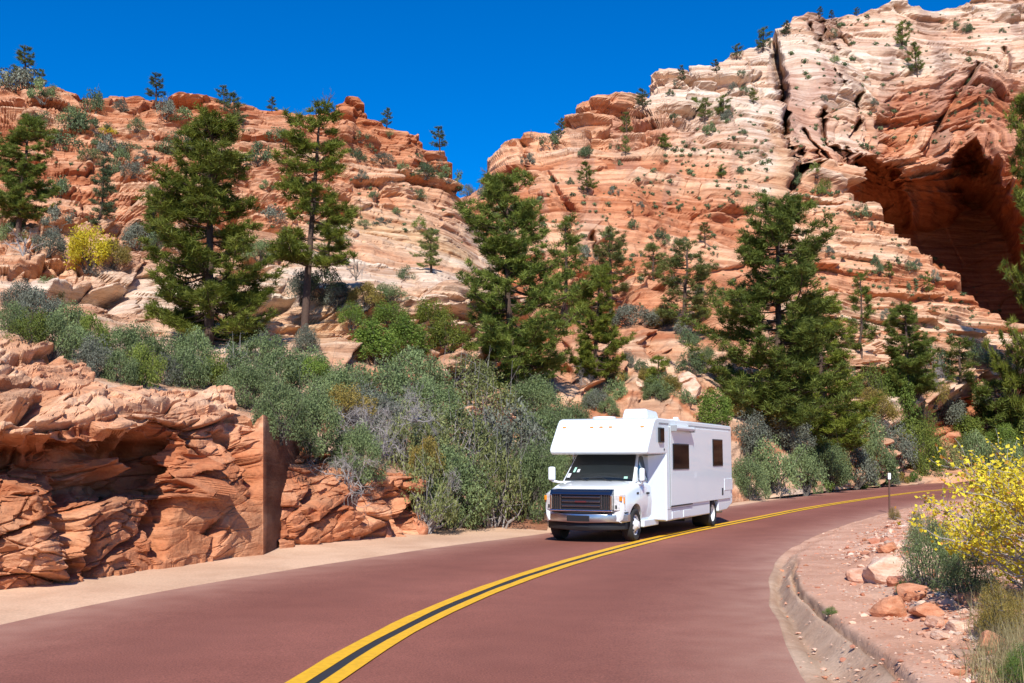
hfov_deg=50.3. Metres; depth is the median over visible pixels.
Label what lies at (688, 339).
shrub
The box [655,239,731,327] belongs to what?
pine tree
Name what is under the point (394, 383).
shrub
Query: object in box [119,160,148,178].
shrub
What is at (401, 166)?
shrub
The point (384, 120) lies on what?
pine tree
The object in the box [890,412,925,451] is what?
shrub
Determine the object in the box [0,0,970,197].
sky
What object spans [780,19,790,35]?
pine tree
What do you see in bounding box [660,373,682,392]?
shrub
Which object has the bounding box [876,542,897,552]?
boulder
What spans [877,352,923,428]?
shrub
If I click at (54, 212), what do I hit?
shrub
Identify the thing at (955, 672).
boulder
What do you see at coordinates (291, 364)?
shrub
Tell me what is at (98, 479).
rock cut
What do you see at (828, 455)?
shrub
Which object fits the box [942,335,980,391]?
pine tree
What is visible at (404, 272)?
shrub
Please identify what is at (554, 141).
shrub
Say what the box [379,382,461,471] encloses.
shrub
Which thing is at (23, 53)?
pine tree
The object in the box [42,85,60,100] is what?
shrub
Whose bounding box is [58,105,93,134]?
shrub
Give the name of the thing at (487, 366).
shrub
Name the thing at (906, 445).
shrub
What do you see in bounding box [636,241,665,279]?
pine tree
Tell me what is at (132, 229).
shrub
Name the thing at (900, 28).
pine tree
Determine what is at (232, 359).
shrub
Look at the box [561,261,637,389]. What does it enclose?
pine tree
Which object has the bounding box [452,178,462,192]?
shrub
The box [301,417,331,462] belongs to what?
dead shrub
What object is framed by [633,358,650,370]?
shrub
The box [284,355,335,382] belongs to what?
shrub
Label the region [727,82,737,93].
shrub
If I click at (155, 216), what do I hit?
shrub
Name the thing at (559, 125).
pine tree
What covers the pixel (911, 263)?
shrub
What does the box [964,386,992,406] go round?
shrub
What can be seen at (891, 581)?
boulder
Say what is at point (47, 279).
shrub
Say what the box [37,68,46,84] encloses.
pine tree
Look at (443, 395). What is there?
shrub
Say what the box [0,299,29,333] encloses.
shrub
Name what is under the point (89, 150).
shrub
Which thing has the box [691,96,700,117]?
pine tree
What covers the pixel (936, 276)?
shrub
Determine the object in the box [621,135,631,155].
pine tree
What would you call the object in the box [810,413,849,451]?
shrub
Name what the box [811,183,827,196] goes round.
shrub
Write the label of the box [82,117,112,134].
shrub
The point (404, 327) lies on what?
shrub
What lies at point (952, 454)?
shrub
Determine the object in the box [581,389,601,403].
shrub
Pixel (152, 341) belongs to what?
shrub
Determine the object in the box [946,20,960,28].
shrub
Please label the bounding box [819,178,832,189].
shrub
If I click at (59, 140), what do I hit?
shrub
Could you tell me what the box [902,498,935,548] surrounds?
shrub
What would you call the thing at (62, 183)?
shrub
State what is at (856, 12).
pine tree
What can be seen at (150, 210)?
pine tree
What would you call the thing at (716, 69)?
pine tree
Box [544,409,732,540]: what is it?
motorhome
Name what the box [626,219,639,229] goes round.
shrub
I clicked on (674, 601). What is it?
road
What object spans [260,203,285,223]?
shrub
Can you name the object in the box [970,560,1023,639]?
shrub
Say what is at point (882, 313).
shrub
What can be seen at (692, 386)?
boulder
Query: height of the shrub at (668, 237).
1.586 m
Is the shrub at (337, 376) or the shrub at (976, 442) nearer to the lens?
the shrub at (337, 376)
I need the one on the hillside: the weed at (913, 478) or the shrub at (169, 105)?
the shrub at (169, 105)
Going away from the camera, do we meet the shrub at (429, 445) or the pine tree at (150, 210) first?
the shrub at (429, 445)
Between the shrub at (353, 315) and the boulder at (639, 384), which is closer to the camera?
the shrub at (353, 315)
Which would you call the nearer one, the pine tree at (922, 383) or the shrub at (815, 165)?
the pine tree at (922, 383)
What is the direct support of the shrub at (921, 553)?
on the dirt bank
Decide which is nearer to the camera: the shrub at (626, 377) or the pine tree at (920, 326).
the shrub at (626, 377)
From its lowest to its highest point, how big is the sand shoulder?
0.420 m
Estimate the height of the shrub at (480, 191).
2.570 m
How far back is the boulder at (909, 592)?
12.77 m
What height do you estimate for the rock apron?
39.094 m
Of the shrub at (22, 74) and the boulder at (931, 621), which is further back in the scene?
the shrub at (22, 74)
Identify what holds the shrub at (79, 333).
on the hillside
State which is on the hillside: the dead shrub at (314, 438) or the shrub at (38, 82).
the shrub at (38, 82)
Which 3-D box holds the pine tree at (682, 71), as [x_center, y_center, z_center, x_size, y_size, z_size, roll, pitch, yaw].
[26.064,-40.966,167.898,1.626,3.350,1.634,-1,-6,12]
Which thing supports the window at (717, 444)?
in the motorhome
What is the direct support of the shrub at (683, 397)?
on the mountain
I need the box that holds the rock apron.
[781,189,1023,386]
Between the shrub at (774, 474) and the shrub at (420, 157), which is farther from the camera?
the shrub at (420, 157)
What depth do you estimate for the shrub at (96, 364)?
30.06 m
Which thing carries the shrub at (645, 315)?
on the mountain
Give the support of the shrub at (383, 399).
on the hillside
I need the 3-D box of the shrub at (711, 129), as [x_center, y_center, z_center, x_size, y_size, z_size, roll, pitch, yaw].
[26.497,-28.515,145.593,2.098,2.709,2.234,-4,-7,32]
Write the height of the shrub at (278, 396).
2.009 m
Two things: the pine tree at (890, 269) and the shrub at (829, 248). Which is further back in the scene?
the pine tree at (890, 269)
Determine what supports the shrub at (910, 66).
on the mountain
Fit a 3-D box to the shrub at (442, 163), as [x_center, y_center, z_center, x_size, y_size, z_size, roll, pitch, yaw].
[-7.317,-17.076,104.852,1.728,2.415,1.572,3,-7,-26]
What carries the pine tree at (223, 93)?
on the hillside
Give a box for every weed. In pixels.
[809,483,823,493]
[818,477,834,492]
[821,605,836,614]
[860,478,867,488]
[868,479,879,487]
[886,475,901,486]
[887,506,901,519]
[897,472,910,483]
[906,469,922,484]
[975,608,1001,630]
[992,637,1023,682]
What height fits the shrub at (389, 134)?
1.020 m
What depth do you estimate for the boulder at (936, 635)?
10.24 m
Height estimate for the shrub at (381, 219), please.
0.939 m
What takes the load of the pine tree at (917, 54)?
on the mountain
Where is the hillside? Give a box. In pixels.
[0,80,547,529]
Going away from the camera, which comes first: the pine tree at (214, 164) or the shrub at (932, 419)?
the pine tree at (214, 164)
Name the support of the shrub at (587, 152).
on the mountain
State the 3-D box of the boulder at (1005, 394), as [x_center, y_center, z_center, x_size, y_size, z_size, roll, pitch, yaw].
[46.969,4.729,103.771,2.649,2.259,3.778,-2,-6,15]
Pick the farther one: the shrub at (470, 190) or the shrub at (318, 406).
the shrub at (470, 190)
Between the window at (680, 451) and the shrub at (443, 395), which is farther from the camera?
the shrub at (443, 395)
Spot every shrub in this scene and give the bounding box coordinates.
[0,64,46,93]
[0,219,29,245]
[0,278,34,307]
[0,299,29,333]
[1,307,52,344]
[3,225,42,255]
[12,285,64,322]
[26,76,58,104]
[30,108,50,133]
[30,227,69,257]
[31,308,75,362]
[38,275,65,302]
[39,205,75,230]
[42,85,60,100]
[43,173,71,198]
[45,124,87,151]
[45,299,86,331]
[51,321,106,359]
[55,103,86,126]
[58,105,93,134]
[62,222,118,273]
[72,310,111,350]
[72,331,122,377]
[76,146,103,161]
[79,87,106,113]
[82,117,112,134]
[86,258,111,277]
[90,133,106,147]
[92,238,132,269]
[95,325,145,359]
[96,132,125,155]
[97,125,117,134]
[98,346,139,385]
[104,158,121,171]
[109,141,143,156]
[112,96,129,112]
[113,144,132,164]
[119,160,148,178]
[119,222,158,250]
[120,342,167,388]
[123,319,166,356]
[125,116,146,133]
[134,149,158,163]
[143,202,174,224]
[144,351,188,387]
[149,229,165,249]
[152,95,177,120]
[152,130,193,154]
[154,330,186,360]
[160,346,214,388]
[169,105,192,121]
[174,325,214,367]
[177,132,213,150]
[190,353,230,387]
[199,334,252,378]
[213,349,281,409]
[239,325,289,366]
[240,238,277,262]
[242,134,277,166]
[244,347,315,396]
[248,370,314,445]
[259,179,273,190]
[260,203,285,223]
[263,126,287,142]
[280,360,349,463]
[284,267,321,305]
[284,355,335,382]
[285,343,330,376]
[288,323,320,351]
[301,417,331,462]
[301,444,383,515]
[303,266,348,294]
[304,342,370,423]
[315,282,354,309]
[324,382,378,424]
[325,415,387,492]
[328,396,393,447]
[336,300,367,330]
[336,367,411,454]
[344,280,384,311]
[346,344,426,409]
[347,315,406,365]
[349,148,367,162]
[354,130,370,142]
[354,169,368,181]
[356,219,370,226]
[364,143,376,152]
[364,400,406,472]
[366,190,378,201]
[369,299,410,329]
[370,150,396,164]
[371,216,391,224]
[376,282,409,304]
[378,344,456,392]
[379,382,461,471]
[383,311,432,356]
[385,129,393,138]
[392,206,401,215]
[392,383,446,438]
[393,354,471,431]
[395,265,415,279]
[397,160,410,176]
[400,440,461,533]
[407,152,425,170]
[407,434,447,479]
[410,390,501,481]
[411,215,426,229]
[411,296,453,330]
[412,160,438,180]
[415,187,426,200]
[419,415,502,531]
[425,313,475,353]
[431,159,443,172]
[435,164,462,183]
[443,345,504,394]
[444,466,462,495]
[450,358,520,423]
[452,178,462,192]
[455,424,533,529]
[459,184,475,197]
[459,375,557,477]
[475,184,485,196]
[494,411,564,523]
[504,358,569,419]
[510,396,575,468]
[519,151,535,166]
[534,431,572,504]
[539,131,559,148]
[548,389,592,430]
[565,177,574,183]
[571,361,599,388]
[577,146,586,156]
[577,245,597,265]
[579,388,607,409]
[581,144,593,158]
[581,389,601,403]
[594,376,610,395]
[597,395,622,416]
[601,359,625,389]
[602,374,627,399]
[608,185,619,195]
[610,303,664,326]
[622,349,637,367]
[622,371,629,380]
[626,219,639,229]
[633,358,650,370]
[638,366,648,384]
[641,383,670,400]
[642,373,675,396]
[646,302,677,327]
[654,227,666,240]
[659,371,682,390]
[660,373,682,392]
[662,233,677,244]
[665,89,675,95]
[669,113,680,122]
[672,319,692,336]
[673,347,705,375]
[674,387,696,405]
[675,326,698,346]
[686,304,711,321]
[687,332,703,345]
[687,351,711,371]
[693,386,734,425]
[696,344,716,358]
[705,121,719,134]
[717,339,733,350]
[720,109,733,119]
[723,396,745,415]
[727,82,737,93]
[731,410,774,460]
[731,443,771,500]
[735,384,757,417]
[737,70,748,78]
[739,84,753,95]
[747,401,787,431]
[748,432,799,498]
[763,404,817,452]
[783,443,831,495]
[789,165,802,190]
[806,161,820,178]
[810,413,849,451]
[810,428,859,492]
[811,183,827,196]
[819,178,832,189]
[825,245,834,254]
[830,53,841,62]
[830,437,854,475]
[838,360,858,390]
[845,447,879,489]
[847,410,887,448]
[848,207,859,218]
[852,361,892,397]
[855,380,901,424]
[856,202,871,218]
[862,434,902,486]
[870,97,878,106]
[870,254,879,264]
[874,261,883,275]
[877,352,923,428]
[879,418,919,471]
[880,307,889,323]
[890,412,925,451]
[893,495,964,589]
[894,431,1023,588]
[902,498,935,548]
[904,260,919,273]
[904,404,949,476]
[905,63,914,70]
[906,282,917,293]
[910,363,933,400]
[910,401,938,427]
[912,336,952,374]
[913,256,922,265]
[923,431,1023,571]
[923,435,964,469]
[924,547,1006,598]
[925,519,965,564]
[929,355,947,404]
[930,267,941,282]
[930,376,950,409]
[933,397,966,425]
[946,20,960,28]
[948,412,987,446]
[956,428,994,470]
[960,21,972,33]
[960,341,990,368]
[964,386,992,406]
[970,396,1002,429]
[970,443,1015,476]
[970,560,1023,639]
[984,340,1021,371]
[984,422,1023,457]
[987,390,1023,430]
[997,439,1023,479]
[1001,413,1023,453]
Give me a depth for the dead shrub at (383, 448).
28.81 m
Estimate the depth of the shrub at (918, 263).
121.21 m
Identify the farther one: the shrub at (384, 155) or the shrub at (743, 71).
the shrub at (743, 71)
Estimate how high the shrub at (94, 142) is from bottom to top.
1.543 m
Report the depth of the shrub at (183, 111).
94.33 m
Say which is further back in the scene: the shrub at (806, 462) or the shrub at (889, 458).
the shrub at (889, 458)
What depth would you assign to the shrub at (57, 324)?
21.00 m
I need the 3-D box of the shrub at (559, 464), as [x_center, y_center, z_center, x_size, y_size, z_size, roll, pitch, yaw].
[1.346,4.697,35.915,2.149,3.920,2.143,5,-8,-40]
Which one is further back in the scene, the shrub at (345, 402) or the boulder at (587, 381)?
the boulder at (587, 381)
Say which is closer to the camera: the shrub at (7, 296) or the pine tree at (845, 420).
the shrub at (7, 296)
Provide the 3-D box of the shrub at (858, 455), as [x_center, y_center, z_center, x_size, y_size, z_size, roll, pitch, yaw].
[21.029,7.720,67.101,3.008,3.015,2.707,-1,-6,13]
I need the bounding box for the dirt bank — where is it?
[768,499,1023,682]
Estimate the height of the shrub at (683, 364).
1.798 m
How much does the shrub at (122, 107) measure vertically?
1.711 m
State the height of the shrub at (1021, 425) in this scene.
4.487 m
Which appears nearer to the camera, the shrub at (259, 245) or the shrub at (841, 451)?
the shrub at (259, 245)
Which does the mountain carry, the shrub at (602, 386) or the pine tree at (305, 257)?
the shrub at (602, 386)
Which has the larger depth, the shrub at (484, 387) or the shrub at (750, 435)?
the shrub at (750, 435)
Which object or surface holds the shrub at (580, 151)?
on the mountain
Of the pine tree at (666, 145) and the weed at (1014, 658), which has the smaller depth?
the weed at (1014, 658)
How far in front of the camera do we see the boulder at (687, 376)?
57.91 m
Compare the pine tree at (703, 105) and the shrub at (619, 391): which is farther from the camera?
the pine tree at (703, 105)
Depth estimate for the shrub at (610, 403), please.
49.69 m
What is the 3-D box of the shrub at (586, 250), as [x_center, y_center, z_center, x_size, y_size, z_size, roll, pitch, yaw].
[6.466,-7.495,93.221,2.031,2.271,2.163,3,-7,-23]
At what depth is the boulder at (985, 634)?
9.45 m
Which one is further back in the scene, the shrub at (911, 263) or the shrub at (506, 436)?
the shrub at (911, 263)
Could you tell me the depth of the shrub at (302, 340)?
41.95 m
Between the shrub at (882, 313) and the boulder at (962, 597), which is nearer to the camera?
the boulder at (962, 597)
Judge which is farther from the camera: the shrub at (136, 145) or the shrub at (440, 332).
the shrub at (136, 145)
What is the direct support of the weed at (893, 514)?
on the dirt bank
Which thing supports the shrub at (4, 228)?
on the hillside
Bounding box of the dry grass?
[947,574,1023,682]
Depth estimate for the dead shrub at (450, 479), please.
27.75 m
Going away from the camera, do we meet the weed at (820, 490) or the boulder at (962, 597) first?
the boulder at (962, 597)
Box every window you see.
[638,456,647,480]
[658,427,664,442]
[672,443,688,469]
[712,439,722,465]
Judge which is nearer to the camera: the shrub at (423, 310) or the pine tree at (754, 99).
the shrub at (423, 310)
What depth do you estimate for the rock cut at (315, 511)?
24.37 m
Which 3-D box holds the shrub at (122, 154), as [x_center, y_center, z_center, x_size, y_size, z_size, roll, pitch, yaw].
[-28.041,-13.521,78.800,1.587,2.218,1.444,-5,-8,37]
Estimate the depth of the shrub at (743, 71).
170.58 m
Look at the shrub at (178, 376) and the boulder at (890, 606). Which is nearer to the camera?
the boulder at (890, 606)
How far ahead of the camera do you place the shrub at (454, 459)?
28.29 m
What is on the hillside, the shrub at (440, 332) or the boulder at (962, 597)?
the shrub at (440, 332)
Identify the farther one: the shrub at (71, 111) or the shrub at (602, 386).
the shrub at (71, 111)
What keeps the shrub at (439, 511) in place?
on the sand shoulder
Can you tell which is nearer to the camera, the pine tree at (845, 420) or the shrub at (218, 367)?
the shrub at (218, 367)
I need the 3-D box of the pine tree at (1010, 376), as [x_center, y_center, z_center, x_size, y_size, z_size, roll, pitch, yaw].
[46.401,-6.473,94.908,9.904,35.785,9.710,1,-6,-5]
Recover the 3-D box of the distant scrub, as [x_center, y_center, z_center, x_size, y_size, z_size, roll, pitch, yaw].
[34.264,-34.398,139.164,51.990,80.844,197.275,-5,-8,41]
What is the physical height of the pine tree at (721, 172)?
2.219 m
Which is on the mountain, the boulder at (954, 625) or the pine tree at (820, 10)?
the pine tree at (820, 10)
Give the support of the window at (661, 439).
in the motorhome
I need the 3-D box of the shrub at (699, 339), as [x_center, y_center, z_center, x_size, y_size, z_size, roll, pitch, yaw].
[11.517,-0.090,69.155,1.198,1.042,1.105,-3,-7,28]
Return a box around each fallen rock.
[347,535,360,540]
[384,527,391,536]
[414,518,428,534]
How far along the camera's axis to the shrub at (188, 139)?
84.03 m
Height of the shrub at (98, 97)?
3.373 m
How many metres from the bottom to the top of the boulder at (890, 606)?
0.288 m
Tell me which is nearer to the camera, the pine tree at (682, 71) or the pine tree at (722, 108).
the pine tree at (722, 108)
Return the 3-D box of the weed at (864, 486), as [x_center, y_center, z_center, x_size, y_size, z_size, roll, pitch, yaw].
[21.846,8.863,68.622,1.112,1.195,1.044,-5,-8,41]
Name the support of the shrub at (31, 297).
on the hillside
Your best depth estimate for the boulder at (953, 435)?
97.10 m
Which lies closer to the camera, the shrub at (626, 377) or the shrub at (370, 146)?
the shrub at (626, 377)
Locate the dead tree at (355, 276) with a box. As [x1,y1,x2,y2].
[347,258,361,280]
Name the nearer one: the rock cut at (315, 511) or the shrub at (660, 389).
the rock cut at (315, 511)
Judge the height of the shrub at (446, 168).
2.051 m
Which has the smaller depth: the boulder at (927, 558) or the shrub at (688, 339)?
the boulder at (927, 558)
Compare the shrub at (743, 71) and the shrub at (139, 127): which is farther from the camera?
the shrub at (743, 71)
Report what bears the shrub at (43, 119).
on the hillside
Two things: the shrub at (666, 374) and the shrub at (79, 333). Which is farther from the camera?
the shrub at (666, 374)
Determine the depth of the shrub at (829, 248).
114.38 m
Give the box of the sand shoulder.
[0,487,868,624]
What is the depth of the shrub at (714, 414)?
52.51 m
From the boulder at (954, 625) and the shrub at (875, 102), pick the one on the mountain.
the shrub at (875, 102)
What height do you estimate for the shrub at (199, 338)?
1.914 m
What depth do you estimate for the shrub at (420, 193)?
90.46 m
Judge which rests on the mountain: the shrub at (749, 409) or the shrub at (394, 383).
the shrub at (749, 409)
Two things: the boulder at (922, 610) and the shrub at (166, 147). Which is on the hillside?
the shrub at (166, 147)
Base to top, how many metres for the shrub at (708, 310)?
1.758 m
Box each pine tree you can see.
[0,112,61,236]
[10,45,39,76]
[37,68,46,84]
[84,154,118,233]
[132,99,290,347]
[138,184,163,234]
[145,72,166,104]
[215,85,230,109]
[221,91,248,120]
[263,96,361,332]
[265,96,275,111]
[313,218,347,258]
[378,107,392,128]
[409,227,442,272]
[429,125,447,153]
[449,166,605,400]
[537,211,590,328]
[555,118,565,137]
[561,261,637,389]
[576,160,598,194]
[588,225,637,301]
[619,112,632,139]
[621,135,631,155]
[634,86,651,113]
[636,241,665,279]
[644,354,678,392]
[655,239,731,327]
[657,134,667,148]
[660,133,672,150]
[666,191,863,441]
[676,65,685,85]
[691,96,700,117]
[696,222,712,246]
[697,96,714,123]
[710,59,720,73]
[713,93,732,113]
[717,164,727,178]
[730,42,742,59]
[748,88,759,103]
[756,26,773,52]
[772,292,885,452]
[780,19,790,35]
[816,6,822,14]
[844,270,880,358]
[853,7,859,15]
[879,300,944,400]
[882,261,894,281]
[893,19,910,45]
[904,306,921,334]
[905,40,925,77]
[922,270,934,298]
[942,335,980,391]
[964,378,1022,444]
[981,83,1023,440]
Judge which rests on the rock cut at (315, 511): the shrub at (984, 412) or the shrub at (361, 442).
the shrub at (361, 442)
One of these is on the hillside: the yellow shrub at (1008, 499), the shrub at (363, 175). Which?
the shrub at (363, 175)
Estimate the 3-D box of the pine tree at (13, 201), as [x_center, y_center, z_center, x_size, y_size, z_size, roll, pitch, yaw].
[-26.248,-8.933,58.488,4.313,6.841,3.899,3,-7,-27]
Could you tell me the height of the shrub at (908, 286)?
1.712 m
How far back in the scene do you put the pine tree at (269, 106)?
103.23 m
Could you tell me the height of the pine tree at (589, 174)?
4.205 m
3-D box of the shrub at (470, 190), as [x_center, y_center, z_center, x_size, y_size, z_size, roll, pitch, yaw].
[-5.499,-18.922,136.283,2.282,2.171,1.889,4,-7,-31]
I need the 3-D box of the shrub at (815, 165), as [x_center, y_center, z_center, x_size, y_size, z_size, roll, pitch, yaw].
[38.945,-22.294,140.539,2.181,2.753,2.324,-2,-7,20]
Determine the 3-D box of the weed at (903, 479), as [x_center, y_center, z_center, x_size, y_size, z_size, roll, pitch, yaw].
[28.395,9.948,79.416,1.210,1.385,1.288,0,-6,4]
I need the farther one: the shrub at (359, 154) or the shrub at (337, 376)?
the shrub at (359, 154)
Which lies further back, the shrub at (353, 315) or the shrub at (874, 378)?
the shrub at (874, 378)
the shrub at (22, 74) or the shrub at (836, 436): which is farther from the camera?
the shrub at (22, 74)
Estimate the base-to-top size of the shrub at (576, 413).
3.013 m
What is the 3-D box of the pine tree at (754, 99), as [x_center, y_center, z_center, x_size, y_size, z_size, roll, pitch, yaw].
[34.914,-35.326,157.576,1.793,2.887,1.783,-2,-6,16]
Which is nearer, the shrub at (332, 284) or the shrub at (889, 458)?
the shrub at (332, 284)
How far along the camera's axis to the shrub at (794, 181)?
141.06 m
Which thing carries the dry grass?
on the dirt bank
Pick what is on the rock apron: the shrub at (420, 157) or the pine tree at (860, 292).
the pine tree at (860, 292)
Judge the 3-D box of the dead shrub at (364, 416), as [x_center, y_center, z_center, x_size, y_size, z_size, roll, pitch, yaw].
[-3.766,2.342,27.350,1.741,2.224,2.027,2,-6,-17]
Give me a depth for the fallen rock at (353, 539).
24.52 m
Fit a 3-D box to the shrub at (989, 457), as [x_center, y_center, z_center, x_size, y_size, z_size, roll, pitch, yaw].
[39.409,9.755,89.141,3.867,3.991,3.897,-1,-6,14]
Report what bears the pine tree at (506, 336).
on the mountain
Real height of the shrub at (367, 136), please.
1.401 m
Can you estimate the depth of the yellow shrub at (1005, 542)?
16.44 m
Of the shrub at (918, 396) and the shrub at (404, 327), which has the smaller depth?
the shrub at (404, 327)
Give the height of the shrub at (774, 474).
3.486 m
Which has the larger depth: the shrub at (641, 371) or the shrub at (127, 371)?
the shrub at (641, 371)
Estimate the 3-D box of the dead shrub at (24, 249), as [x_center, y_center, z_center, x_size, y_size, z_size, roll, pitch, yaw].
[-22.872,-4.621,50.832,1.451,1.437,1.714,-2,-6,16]
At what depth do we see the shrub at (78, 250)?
51.88 m
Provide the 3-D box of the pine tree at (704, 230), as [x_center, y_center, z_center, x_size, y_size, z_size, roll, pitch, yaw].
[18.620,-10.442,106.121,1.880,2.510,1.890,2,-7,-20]
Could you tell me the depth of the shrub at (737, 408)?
56.94 m
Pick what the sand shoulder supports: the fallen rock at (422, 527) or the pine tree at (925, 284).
the fallen rock at (422, 527)
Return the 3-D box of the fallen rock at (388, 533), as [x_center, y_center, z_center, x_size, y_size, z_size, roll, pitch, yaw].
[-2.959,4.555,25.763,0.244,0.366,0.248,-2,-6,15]
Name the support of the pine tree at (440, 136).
on the hillside
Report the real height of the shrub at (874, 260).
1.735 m
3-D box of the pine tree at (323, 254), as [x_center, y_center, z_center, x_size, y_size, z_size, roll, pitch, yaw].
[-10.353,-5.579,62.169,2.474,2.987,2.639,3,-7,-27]
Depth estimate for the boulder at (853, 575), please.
15.38 m
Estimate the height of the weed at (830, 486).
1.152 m
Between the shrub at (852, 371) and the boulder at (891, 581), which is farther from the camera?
the shrub at (852, 371)
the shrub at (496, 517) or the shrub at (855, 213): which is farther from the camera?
the shrub at (855, 213)
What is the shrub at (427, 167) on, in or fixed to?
on the hillside
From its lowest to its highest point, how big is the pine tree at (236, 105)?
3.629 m
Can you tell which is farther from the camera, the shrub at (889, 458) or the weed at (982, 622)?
the shrub at (889, 458)
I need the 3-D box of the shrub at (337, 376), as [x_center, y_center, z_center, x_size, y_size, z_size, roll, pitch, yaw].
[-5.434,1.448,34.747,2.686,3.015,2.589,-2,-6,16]
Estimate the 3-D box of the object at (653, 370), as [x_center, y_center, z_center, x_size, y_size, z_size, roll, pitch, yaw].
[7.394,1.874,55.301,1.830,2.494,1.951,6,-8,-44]
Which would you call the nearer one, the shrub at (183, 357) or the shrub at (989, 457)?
the shrub at (183, 357)
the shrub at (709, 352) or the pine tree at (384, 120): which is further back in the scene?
the pine tree at (384, 120)
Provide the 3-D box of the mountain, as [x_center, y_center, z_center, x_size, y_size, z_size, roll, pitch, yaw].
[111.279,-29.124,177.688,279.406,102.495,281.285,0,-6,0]
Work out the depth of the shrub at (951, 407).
97.77 m
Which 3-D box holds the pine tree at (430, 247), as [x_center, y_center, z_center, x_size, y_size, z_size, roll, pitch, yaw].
[-4.996,-5.289,65.410,1.974,3.104,2.254,5,-8,-39]
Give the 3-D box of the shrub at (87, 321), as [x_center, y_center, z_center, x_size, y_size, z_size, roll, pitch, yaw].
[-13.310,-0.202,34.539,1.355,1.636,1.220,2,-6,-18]
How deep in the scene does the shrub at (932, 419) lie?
91.49 m
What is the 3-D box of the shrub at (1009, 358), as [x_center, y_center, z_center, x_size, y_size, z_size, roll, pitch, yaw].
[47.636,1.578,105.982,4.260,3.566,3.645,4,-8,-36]
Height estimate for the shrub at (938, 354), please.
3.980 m
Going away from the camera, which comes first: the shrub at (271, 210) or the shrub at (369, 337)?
the shrub at (369, 337)
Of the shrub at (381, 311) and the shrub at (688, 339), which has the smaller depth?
the shrub at (381, 311)
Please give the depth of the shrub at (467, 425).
33.30 m
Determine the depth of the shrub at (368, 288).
50.52 m
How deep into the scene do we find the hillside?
71.37 m
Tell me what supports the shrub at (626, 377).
on the mountain
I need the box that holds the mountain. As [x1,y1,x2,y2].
[460,0,1023,502]
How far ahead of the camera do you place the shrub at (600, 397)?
49.96 m
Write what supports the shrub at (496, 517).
on the sand shoulder
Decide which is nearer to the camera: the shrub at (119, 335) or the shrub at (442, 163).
the shrub at (119, 335)
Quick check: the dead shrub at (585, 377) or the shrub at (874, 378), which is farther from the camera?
the shrub at (874, 378)
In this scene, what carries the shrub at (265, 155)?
on the hillside
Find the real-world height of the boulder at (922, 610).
0.202 m
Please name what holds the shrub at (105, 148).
on the hillside
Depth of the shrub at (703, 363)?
62.76 m
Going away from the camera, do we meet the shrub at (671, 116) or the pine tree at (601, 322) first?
the pine tree at (601, 322)
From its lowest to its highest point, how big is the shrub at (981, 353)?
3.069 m
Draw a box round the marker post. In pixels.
[888,473,890,510]
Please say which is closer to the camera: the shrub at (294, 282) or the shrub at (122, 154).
the shrub at (294, 282)
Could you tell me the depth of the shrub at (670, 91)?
156.70 m
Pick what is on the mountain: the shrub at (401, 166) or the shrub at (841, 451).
the shrub at (841, 451)
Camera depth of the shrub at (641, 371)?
57.17 m
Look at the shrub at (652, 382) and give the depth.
54.80 m
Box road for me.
[0,481,1023,682]
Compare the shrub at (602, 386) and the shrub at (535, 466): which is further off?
the shrub at (602, 386)
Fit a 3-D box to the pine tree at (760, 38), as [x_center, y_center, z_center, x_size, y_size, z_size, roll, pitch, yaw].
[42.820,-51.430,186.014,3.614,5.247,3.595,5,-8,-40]
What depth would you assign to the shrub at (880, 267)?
116.56 m
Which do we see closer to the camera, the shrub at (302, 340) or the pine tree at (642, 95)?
the shrub at (302, 340)
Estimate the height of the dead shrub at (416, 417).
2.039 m
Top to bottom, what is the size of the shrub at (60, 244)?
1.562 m
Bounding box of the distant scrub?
[0,13,1020,337]
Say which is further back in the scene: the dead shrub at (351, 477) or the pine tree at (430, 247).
the pine tree at (430, 247)
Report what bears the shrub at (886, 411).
on the mountain
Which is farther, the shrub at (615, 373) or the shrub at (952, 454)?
the shrub at (952, 454)
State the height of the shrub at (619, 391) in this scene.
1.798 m
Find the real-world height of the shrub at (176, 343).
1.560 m
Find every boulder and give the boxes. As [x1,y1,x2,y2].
[580,375,592,391]
[635,381,645,389]
[676,371,695,386]
[681,378,701,398]
[845,567,866,582]
[862,554,922,583]
[869,595,906,616]
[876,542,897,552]
[886,576,905,586]
[896,583,927,602]
[908,603,944,617]
[915,545,939,571]
[924,615,944,627]
[930,631,949,639]
[945,430,962,445]
[945,619,968,631]
[949,669,965,675]
[953,591,984,604]
[979,630,1005,649]
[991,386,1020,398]
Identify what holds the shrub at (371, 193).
on the hillside
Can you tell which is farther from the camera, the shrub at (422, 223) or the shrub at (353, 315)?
the shrub at (422, 223)
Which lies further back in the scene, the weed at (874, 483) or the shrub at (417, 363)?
the weed at (874, 483)
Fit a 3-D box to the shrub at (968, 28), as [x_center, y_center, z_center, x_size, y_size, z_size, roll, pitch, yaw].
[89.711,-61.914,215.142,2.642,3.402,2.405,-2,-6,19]
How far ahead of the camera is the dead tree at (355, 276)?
57.14 m
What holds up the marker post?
on the dirt bank
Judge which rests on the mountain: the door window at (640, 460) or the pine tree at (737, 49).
the pine tree at (737, 49)
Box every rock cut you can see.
[0,338,304,589]
[278,447,442,548]
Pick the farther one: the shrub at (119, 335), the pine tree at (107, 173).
the pine tree at (107, 173)
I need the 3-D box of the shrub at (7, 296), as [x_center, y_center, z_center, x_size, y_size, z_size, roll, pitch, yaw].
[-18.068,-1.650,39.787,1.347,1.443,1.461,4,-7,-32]
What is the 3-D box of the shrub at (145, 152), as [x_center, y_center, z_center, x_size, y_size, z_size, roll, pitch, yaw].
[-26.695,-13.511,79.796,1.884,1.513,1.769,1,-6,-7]
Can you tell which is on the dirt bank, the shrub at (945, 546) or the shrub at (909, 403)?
the shrub at (945, 546)

